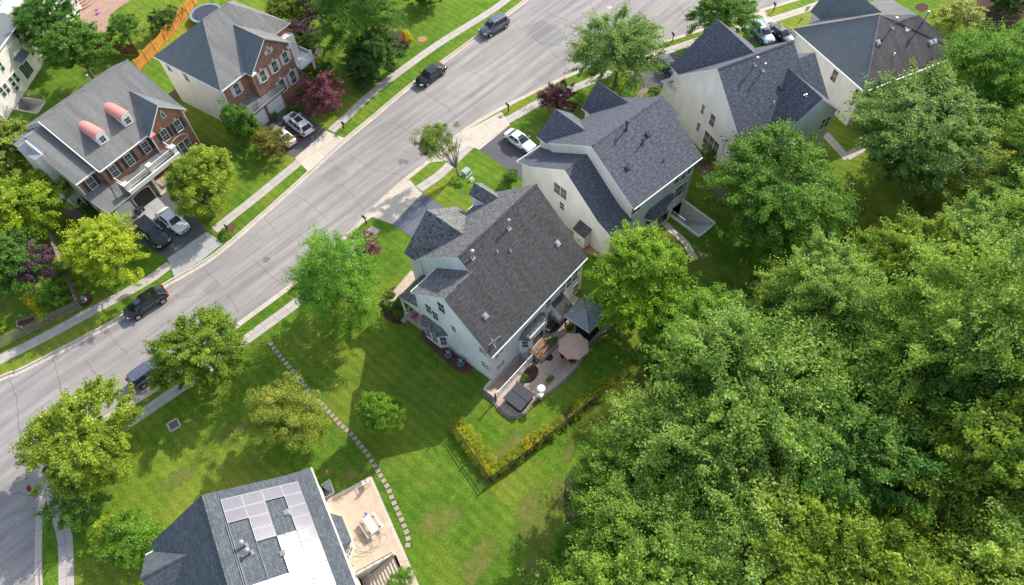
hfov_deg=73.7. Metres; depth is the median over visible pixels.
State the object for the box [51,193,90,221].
garden path
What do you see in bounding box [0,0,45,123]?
white corner house
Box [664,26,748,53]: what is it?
sidewalk
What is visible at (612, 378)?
hedge shrub
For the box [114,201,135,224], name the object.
garage door
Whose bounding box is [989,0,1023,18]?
dark shrub
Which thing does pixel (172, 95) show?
shrub
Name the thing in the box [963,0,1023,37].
planting bed
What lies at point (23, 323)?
planting bed
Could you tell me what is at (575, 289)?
window
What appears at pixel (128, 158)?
window
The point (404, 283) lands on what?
front walk
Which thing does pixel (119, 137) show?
brick dormer house
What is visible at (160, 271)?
sidewalk
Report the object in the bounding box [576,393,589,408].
hedge shrub
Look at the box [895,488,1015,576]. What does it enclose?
woodland tree
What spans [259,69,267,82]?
window
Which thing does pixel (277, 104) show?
garage door
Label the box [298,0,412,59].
willow oak
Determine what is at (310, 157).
apron
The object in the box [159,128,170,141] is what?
window
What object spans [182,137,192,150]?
window
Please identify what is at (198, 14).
trampoline
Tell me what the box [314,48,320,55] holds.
flag
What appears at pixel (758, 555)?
woodland tree
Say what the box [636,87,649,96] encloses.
garden path
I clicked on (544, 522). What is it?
worn ground
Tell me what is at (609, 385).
hedge shrub
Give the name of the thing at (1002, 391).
woodland tree
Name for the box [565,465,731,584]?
woodland tree
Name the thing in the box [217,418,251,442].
worn ground
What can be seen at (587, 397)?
hedge shrub
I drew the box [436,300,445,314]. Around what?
window
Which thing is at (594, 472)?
woodland tree
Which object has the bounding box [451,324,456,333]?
window
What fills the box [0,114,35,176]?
maple tree
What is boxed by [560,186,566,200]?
window
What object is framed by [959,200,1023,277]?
woodland tree
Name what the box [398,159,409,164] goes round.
road stain
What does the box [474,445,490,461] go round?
hedge shrub
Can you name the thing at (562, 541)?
edge tree
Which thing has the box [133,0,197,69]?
cedar fence
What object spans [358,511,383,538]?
picnic table
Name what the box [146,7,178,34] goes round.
dark shrub
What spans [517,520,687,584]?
woodland tree
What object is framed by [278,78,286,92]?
window
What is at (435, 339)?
window
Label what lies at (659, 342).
backyard tree
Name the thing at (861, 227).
feathery shrub
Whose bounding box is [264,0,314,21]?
backyard tree
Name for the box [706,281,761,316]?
backyard tree
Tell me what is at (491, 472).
hedge shrub
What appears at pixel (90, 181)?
window
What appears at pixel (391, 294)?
clipped shrub
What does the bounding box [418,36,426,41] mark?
planting bed
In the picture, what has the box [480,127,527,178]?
driveway
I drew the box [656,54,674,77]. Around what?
sedan
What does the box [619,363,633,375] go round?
hedge shrub
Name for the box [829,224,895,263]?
woodland tree
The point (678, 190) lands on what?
window
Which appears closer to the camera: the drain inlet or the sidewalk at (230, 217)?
the drain inlet
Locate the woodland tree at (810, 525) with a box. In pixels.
[731,481,941,584]
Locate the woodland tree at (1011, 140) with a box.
[993,102,1023,189]
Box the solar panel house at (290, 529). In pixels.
[140,467,402,584]
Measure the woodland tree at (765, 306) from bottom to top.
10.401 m
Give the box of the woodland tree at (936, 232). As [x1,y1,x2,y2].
[871,212,970,299]
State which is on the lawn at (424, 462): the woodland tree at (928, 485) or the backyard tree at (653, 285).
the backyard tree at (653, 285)
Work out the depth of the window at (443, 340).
69.34 m
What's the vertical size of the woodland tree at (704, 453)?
15.188 m
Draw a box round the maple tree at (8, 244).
[0,223,49,298]
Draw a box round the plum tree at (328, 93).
[296,69,349,118]
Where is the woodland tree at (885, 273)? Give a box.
[828,249,926,335]
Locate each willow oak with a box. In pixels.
[279,218,392,351]
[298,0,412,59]
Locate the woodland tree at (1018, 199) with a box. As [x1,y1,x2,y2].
[991,164,1023,237]
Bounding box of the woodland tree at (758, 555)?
[704,529,860,574]
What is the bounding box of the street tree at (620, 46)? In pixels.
[562,0,674,96]
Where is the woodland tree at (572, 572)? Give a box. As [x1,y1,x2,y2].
[542,526,666,584]
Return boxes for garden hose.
[353,532,386,557]
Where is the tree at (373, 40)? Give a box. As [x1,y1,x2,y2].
[337,25,407,83]
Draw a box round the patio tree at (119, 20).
[105,10,147,48]
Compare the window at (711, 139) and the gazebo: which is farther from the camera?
the window at (711, 139)
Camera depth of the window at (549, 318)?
71.13 m
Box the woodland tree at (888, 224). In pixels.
[857,202,1003,309]
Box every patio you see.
[80,0,129,32]
[326,476,414,584]
[486,296,609,416]
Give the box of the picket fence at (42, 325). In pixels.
[0,300,83,347]
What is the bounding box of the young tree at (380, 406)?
[355,390,406,435]
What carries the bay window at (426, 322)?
in the grey siding house at (491, 291)
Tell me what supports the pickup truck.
on the driveway at (190, 235)
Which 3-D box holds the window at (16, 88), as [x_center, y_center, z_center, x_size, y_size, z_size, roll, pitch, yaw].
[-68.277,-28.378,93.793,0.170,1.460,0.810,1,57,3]
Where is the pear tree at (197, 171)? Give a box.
[159,143,235,217]
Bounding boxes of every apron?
[167,232,222,276]
[295,131,342,171]
[354,180,421,228]
[429,112,509,161]
[612,48,662,73]
[746,11,772,27]
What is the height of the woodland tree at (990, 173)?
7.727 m
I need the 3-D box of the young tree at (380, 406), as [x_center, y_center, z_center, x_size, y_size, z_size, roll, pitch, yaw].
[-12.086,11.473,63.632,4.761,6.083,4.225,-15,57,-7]
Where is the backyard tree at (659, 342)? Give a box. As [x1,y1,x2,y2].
[640,322,689,373]
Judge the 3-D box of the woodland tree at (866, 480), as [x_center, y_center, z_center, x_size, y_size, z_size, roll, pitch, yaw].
[25.080,14.504,54.753,13.983,15.150,14.052,37,65,23]
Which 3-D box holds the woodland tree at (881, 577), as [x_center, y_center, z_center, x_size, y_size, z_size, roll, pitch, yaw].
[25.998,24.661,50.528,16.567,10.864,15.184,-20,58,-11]
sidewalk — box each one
[0,262,170,363]
[44,489,73,584]
[47,226,379,484]
[212,160,300,232]
[328,0,509,132]
[416,145,473,190]
[505,70,611,122]
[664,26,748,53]
[770,1,817,22]
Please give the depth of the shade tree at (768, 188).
70.00 m
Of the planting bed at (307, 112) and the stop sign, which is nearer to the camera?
the stop sign
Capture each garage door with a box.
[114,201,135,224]
[250,107,269,127]
[266,93,285,118]
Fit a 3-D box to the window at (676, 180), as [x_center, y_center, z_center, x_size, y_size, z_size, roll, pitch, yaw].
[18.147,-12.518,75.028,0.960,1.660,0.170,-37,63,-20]
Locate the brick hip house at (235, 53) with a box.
[153,0,318,135]
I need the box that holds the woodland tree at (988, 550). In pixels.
[934,462,1023,584]
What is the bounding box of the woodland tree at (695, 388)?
[648,346,730,406]
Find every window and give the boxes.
[0,62,5,72]
[0,86,7,98]
[2,82,10,94]
[7,76,16,87]
[11,72,20,82]
[11,80,19,90]
[81,197,94,208]
[85,176,98,189]
[99,135,107,143]
[107,164,120,177]
[123,152,135,166]
[124,117,131,125]
[139,140,152,153]
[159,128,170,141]
[173,118,183,132]
[177,141,188,155]
[182,73,190,82]
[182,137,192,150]
[232,82,241,95]
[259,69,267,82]
[270,59,278,73]
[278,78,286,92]
[281,51,289,64]
[288,69,297,84]
[346,546,353,557]
[421,314,448,347]
[424,302,432,315]
[424,328,432,339]
[431,309,439,322]
[431,333,438,344]
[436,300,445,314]
[439,337,447,345]
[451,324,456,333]
[478,345,483,354]
[496,363,500,371]
[521,341,528,347]
[545,298,550,310]
[547,310,551,321]
[553,181,559,195]
[559,201,564,211]
[559,282,565,294]
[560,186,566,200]
[566,276,571,289]
[572,270,577,282]
[572,281,578,295]
[630,205,641,216]
[644,220,650,227]
[673,175,680,185]
[673,183,683,199]
[679,171,686,181]
[682,180,687,192]
[686,165,693,176]
[696,122,700,132]
[700,103,705,114]
[702,129,709,146]
[707,134,715,149]
[708,112,715,127]
[711,140,719,156]
[818,118,827,130]
[822,115,831,127]
[829,68,839,82]
[851,88,860,101]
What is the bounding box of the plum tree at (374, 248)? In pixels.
[346,228,382,258]
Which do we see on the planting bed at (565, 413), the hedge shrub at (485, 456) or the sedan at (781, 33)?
the hedge shrub at (485, 456)
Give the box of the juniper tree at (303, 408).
[231,371,331,453]
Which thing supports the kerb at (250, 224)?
on the road
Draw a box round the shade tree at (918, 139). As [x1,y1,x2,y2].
[834,56,1018,203]
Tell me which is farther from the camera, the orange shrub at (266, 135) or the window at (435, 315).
the orange shrub at (266, 135)
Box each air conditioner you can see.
[444,348,452,359]
[456,357,464,367]
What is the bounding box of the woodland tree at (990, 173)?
[957,163,1019,204]
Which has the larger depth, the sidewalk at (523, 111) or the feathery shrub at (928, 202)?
the sidewalk at (523, 111)
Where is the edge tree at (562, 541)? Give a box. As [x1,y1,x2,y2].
[543,517,587,584]
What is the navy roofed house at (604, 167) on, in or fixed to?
on the lawn at (424, 462)
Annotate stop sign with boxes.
[26,484,45,497]
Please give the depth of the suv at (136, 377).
68.84 m
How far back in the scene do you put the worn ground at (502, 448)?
64.89 m
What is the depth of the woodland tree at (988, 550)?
45.71 m
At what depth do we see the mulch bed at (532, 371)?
68.86 m
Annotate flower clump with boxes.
[384,301,394,310]
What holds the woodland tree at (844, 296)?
on the forest floor
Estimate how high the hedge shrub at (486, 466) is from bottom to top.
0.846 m
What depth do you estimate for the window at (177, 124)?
83.96 m
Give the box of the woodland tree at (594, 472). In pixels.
[559,411,690,535]
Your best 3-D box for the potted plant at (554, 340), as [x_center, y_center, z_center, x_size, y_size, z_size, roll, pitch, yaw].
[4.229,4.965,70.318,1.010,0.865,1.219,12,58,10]
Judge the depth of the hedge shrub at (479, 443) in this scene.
64.30 m
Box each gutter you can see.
[0,0,528,381]
[34,0,794,584]
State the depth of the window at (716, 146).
81.89 m
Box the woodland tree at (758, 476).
[686,377,831,538]
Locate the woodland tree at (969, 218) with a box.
[917,185,1016,274]
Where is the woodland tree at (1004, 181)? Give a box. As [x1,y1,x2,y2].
[957,161,1023,215]
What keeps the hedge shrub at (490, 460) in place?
on the planting bed at (565, 413)
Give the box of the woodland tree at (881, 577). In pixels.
[860,512,902,581]
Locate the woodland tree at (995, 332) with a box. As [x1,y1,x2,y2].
[869,220,1023,422]
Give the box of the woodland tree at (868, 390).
[752,306,935,516]
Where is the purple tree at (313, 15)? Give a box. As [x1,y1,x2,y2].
[297,0,337,24]
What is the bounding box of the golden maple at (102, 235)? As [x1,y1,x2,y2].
[52,209,151,289]
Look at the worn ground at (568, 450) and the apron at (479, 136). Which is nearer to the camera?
the worn ground at (568, 450)
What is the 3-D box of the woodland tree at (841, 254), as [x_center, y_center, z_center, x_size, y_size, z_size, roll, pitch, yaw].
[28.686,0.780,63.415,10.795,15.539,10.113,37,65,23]
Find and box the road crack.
[10,381,26,478]
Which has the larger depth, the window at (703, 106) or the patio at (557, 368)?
the window at (703, 106)
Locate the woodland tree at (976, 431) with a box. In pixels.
[907,386,1023,530]
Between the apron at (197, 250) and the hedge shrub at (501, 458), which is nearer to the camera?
the hedge shrub at (501, 458)
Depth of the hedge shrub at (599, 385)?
67.20 m
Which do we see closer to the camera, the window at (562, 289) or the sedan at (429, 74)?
the window at (562, 289)
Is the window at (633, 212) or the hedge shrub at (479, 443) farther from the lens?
the window at (633, 212)
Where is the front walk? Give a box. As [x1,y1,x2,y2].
[383,271,414,306]
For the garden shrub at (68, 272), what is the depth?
75.63 m
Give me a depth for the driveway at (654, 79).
92.77 m
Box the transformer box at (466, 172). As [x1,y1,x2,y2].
[460,166,472,178]
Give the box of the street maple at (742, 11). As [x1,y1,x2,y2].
[683,0,764,40]
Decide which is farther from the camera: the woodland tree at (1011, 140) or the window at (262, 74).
the window at (262, 74)
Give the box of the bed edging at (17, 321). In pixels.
[16,315,35,327]
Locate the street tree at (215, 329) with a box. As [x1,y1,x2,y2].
[141,300,253,394]
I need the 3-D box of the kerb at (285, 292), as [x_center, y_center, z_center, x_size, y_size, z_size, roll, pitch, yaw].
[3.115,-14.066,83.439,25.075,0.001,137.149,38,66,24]
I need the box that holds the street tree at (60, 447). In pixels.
[7,373,144,502]
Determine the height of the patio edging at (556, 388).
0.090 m
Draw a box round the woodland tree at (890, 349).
[819,276,1017,466]
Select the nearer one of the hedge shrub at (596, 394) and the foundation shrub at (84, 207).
the hedge shrub at (596, 394)
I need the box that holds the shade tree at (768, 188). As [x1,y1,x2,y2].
[696,117,864,267]
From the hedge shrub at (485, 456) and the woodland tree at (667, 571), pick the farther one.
the hedge shrub at (485, 456)
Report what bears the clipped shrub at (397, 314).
on the planting bed at (388, 315)
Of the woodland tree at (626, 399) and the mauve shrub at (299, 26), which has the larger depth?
the mauve shrub at (299, 26)
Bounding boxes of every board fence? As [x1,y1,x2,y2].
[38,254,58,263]
[40,215,82,307]
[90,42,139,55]
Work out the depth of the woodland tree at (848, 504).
50.64 m
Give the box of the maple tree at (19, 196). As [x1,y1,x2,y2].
[0,168,80,247]
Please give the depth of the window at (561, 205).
77.10 m
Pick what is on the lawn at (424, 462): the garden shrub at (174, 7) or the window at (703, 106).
the garden shrub at (174, 7)
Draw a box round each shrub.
[0,317,6,331]
[21,292,43,310]
[31,275,73,318]
[31,306,47,322]
[33,482,108,536]
[43,259,75,284]
[80,203,90,211]
[86,207,99,216]
[86,507,124,554]
[87,504,167,574]
[94,31,113,45]
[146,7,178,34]
[165,3,185,16]
[168,89,179,100]
[216,96,261,140]
[247,123,295,162]
[268,112,279,119]
[284,105,295,112]
[287,17,318,42]
[293,102,303,111]
[294,31,324,57]
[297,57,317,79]
[297,85,307,93]
[312,61,333,78]
[352,67,381,90]
[383,290,395,299]
[385,564,416,584]
[389,30,399,42]
[393,309,402,319]
[394,296,404,307]
[402,30,410,39]
[405,36,412,43]
[450,416,466,433]
[454,424,473,437]
[454,429,472,441]
[457,426,474,442]
[458,434,477,452]
[463,436,482,450]
[464,440,483,455]
[465,432,481,448]
[468,441,482,460]
[471,447,487,464]
[473,451,493,468]
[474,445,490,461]
[474,448,491,463]
[477,455,498,470]
[480,453,496,473]
[480,460,498,480]
[487,459,499,480]
[495,461,509,473]
[497,454,514,473]
[497,460,508,473]
[502,168,518,183]
[504,449,517,464]
[507,446,524,464]
[515,439,528,454]
[522,436,536,451]
[525,430,542,449]
[531,427,547,444]
[539,427,552,439]
[541,422,560,440]
[549,418,562,434]
[555,415,568,430]
[567,405,584,420]
[569,397,582,411]
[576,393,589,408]
[580,396,616,438]
[582,389,600,404]
[589,385,604,403]
[593,378,607,394]
[597,374,634,419]
[604,382,618,393]
[607,376,617,388]
[616,349,661,395]
[616,372,630,383]
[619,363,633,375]
[632,354,667,386]
[648,86,661,96]
[698,144,715,163]
[706,259,758,291]
[833,219,869,246]
[853,187,919,230]
[896,184,952,220]
[926,0,989,35]
[944,170,981,204]
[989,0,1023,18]
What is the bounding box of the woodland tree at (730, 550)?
[664,460,861,584]
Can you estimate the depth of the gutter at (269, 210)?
80.78 m
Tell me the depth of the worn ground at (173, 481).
63.99 m
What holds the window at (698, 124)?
in the gabled house at (724, 80)
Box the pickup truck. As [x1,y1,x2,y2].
[132,214,171,249]
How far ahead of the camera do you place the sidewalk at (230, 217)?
83.27 m
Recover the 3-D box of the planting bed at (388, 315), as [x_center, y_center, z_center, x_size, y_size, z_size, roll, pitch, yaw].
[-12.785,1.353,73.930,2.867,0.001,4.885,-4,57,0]
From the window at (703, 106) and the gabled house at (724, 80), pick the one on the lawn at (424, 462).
the gabled house at (724, 80)
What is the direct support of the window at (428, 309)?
in the grey siding house at (491, 291)
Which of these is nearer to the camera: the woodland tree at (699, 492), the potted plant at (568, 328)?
the woodland tree at (699, 492)
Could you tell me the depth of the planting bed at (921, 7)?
99.17 m
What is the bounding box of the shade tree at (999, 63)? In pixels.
[918,17,1023,152]
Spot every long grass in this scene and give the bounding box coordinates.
[580,359,672,438]
[863,154,1021,242]
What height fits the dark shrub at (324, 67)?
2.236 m
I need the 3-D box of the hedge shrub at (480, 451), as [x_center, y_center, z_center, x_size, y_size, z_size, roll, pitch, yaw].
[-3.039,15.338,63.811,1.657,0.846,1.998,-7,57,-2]
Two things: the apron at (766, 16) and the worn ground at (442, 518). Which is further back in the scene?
the apron at (766, 16)
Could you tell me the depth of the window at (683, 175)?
75.86 m
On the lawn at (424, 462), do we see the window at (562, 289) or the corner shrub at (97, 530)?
the corner shrub at (97, 530)
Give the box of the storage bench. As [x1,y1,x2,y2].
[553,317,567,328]
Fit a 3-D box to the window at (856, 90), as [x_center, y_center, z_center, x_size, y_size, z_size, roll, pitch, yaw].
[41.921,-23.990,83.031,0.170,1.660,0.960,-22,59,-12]
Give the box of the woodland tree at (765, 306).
[740,293,808,376]
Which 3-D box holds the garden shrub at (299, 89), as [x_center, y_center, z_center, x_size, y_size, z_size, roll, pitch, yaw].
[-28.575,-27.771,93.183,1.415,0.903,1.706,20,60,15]
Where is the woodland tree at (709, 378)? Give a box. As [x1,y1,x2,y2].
[673,302,775,393]
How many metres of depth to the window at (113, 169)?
79.86 m
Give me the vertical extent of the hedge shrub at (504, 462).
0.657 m
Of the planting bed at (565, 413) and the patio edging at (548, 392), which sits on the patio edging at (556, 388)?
the patio edging at (548, 392)
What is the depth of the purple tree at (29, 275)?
73.96 m
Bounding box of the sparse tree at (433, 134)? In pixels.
[407,121,466,176]
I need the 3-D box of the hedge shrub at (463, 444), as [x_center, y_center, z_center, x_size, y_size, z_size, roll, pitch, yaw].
[-4.385,14.152,64.648,1.998,0.846,1.657,33,64,21]
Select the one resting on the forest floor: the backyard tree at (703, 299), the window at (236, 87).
the backyard tree at (703, 299)
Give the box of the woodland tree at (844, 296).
[732,241,915,362]
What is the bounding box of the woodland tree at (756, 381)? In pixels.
[639,295,858,496]
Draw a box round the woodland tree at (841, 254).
[759,224,892,330]
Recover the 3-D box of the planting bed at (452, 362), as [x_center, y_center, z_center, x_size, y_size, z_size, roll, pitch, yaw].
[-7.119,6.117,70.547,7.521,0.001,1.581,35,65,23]
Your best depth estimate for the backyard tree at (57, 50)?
90.47 m
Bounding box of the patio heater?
[537,384,544,399]
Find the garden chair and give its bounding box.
[361,479,369,487]
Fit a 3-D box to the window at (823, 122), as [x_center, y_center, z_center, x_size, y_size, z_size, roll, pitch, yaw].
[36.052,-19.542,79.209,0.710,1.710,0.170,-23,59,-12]
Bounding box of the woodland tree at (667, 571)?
[611,500,765,584]
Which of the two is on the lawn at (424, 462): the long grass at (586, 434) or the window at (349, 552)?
the long grass at (586, 434)
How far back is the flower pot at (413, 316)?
72.22 m
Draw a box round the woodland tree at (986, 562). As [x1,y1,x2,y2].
[937,504,1023,584]
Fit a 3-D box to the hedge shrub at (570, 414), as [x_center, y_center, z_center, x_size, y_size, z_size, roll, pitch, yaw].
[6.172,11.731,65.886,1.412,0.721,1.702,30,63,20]
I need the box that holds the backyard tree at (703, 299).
[634,281,746,366]
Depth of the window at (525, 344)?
68.65 m
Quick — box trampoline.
[186,0,220,22]
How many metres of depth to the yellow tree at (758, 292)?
68.25 m
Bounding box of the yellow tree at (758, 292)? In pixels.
[749,269,780,313]
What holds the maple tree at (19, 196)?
on the lawn at (424, 462)
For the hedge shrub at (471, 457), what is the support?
on the planting bed at (565, 413)
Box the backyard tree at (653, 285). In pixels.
[578,219,698,340]
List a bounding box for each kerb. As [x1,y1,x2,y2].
[0,0,523,376]
[0,0,524,377]
[39,0,798,584]
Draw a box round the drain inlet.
[166,418,180,431]
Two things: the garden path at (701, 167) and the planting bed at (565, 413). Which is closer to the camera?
the planting bed at (565, 413)
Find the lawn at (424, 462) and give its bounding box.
[0,0,1023,584]
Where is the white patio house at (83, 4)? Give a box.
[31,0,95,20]
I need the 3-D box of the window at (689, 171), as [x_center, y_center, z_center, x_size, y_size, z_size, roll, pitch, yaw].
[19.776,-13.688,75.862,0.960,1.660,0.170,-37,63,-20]
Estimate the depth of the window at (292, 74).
91.21 m
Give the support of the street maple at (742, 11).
on the lawn at (424, 462)
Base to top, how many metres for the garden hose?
0.037 m
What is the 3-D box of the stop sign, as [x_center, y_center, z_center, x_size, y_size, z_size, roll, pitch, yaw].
[-43.397,18.247,62.258,0.096,3.001,0.702,-12,57,-5]
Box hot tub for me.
[503,382,535,413]
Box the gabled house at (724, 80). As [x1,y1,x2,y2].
[660,19,839,176]
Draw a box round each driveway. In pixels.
[124,192,206,257]
[259,104,324,156]
[393,193,444,236]
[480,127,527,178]
[633,53,679,96]
[744,22,796,45]
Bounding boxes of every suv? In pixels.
[122,284,168,320]
[125,357,165,389]
[283,111,314,136]
[478,12,509,37]
[749,18,774,44]
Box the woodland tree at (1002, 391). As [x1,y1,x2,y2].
[979,280,1023,432]
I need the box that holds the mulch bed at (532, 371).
[521,364,538,382]
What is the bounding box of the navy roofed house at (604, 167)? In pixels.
[516,82,715,256]
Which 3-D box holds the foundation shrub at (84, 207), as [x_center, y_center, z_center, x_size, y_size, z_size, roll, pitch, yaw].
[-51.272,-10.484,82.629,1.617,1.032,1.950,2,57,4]
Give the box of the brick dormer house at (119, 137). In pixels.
[13,59,200,225]
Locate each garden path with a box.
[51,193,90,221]
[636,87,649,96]
[662,221,697,260]
[695,161,737,212]
[824,133,847,159]
[843,146,865,159]
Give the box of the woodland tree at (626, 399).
[604,381,658,465]
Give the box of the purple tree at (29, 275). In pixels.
[2,240,56,291]
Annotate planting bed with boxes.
[18,317,36,330]
[81,292,92,305]
[217,224,234,239]
[287,90,311,117]
[381,286,406,323]
[391,31,408,53]
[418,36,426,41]
[421,330,471,372]
[462,377,630,482]
[565,225,601,256]
[704,159,714,168]
[914,3,927,11]
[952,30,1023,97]
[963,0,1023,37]
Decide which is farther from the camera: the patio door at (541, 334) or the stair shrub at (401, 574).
the patio door at (541, 334)
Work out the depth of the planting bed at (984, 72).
90.75 m
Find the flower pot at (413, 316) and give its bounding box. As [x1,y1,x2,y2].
[410,312,417,318]
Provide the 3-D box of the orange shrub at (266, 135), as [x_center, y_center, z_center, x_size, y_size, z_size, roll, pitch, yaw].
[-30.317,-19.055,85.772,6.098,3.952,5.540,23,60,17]
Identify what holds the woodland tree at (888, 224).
on the forest floor
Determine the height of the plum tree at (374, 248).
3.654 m
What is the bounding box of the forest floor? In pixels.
[543,152,1019,584]
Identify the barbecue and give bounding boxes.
[545,320,556,332]
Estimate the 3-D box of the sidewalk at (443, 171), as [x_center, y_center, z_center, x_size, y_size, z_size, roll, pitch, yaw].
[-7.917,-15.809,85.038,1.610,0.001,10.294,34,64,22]
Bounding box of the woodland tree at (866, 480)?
[770,383,950,545]
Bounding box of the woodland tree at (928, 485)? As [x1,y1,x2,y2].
[853,388,1023,570]
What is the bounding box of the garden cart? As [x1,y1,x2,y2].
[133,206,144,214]
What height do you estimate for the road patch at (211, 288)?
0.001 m
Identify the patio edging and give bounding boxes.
[327,477,418,584]
[482,324,613,418]
[483,325,614,419]
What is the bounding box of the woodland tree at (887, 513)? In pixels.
[850,462,939,581]
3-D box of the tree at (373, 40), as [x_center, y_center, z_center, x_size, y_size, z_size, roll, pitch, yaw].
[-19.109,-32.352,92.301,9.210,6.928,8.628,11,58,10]
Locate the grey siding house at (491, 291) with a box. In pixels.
[398,183,587,398]
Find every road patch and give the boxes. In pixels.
[201,281,222,295]
[320,166,349,185]
[523,20,565,46]
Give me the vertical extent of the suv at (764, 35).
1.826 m
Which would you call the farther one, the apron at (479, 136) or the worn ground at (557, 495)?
the apron at (479, 136)
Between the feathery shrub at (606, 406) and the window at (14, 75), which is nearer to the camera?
the feathery shrub at (606, 406)
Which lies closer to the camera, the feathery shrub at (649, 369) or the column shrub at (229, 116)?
the feathery shrub at (649, 369)
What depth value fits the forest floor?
62.30 m
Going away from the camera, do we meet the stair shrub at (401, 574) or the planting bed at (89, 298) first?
the stair shrub at (401, 574)
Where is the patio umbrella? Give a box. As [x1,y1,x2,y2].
[558,333,588,359]
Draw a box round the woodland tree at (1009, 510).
[939,460,1023,580]
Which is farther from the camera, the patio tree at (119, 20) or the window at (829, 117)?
the patio tree at (119, 20)
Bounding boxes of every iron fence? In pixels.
[453,361,648,481]
[837,162,985,244]
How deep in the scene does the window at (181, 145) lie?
86.04 m
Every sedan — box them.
[154,206,190,234]
[272,125,296,148]
[414,62,447,86]
[503,127,535,153]
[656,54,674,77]
[768,22,794,42]
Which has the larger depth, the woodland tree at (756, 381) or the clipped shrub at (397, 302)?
the clipped shrub at (397, 302)
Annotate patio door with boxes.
[18,60,33,79]
[532,328,543,347]
[655,209,669,228]
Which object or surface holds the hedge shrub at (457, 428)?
on the planting bed at (565, 413)
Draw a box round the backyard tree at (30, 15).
[8,0,80,48]
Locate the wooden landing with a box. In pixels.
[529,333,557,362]
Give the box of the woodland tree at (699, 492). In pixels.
[606,430,806,546]
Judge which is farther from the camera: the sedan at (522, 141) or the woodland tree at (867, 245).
the sedan at (522, 141)
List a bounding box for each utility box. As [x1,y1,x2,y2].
[80,296,86,302]
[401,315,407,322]
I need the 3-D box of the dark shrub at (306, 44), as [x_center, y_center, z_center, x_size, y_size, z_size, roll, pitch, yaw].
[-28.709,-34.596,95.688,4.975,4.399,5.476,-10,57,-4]
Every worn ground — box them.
[154,466,197,495]
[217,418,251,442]
[254,337,265,345]
[280,340,294,350]
[319,467,335,479]
[341,468,357,481]
[414,502,466,541]
[445,418,457,432]
[462,534,499,584]
[478,474,487,485]
[484,421,535,474]
[486,491,498,497]
[511,481,545,540]
[519,549,549,584]
[529,508,556,557]
[549,472,567,517]
[560,436,575,465]
[658,229,670,241]
[687,246,712,271]
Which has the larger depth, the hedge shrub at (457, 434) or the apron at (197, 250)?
the apron at (197, 250)
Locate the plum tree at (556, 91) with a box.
[535,76,580,112]
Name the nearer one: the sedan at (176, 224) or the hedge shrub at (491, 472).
the hedge shrub at (491, 472)
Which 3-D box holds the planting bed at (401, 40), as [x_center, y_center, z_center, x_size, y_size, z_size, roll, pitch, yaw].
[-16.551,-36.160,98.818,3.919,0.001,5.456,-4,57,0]
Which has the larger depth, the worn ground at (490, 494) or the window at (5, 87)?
the window at (5, 87)
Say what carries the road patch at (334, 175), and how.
on the road
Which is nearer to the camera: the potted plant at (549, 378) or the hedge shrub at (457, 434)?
the hedge shrub at (457, 434)
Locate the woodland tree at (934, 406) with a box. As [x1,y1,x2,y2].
[885,336,1023,493]
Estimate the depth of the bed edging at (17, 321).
74.38 m
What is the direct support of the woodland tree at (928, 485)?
on the forest floor
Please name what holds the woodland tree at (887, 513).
on the forest floor
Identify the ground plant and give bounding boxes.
[218,228,232,240]
[450,176,466,186]
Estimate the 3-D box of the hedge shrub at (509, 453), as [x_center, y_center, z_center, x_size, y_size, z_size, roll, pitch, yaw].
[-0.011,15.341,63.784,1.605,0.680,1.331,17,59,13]
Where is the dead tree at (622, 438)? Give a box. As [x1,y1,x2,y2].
[603,416,655,451]
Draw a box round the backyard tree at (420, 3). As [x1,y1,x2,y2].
[403,0,442,6]
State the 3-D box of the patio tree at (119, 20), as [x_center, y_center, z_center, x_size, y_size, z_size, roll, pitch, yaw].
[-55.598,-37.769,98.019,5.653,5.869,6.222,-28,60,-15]
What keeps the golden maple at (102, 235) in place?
on the lawn at (424, 462)
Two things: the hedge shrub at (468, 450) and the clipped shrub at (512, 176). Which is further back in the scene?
the clipped shrub at (512, 176)
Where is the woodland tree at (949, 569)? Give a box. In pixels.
[860,497,1017,584]
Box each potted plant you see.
[520,373,527,382]
[546,374,553,382]
[548,335,557,344]
[564,322,574,331]
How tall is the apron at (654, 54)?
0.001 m
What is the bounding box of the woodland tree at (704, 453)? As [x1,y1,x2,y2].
[580,365,798,562]
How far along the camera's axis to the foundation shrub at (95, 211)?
81.79 m
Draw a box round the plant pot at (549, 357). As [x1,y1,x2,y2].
[546,354,552,360]
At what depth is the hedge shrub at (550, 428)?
64.76 m
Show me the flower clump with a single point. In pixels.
(390, 302)
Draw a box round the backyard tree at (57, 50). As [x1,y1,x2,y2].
[25,14,119,78]
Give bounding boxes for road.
[0,0,788,584]
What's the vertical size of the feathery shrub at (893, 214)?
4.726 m
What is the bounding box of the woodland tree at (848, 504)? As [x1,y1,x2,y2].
[818,473,881,555]
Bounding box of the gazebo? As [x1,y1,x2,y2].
[564,295,607,343]
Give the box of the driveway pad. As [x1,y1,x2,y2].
[134,197,164,219]
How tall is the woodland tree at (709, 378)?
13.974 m
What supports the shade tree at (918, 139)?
on the lawn at (424, 462)
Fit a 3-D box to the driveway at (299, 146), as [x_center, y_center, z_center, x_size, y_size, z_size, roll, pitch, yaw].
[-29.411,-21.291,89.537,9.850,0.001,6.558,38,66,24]
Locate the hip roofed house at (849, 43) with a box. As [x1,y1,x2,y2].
[793,0,951,124]

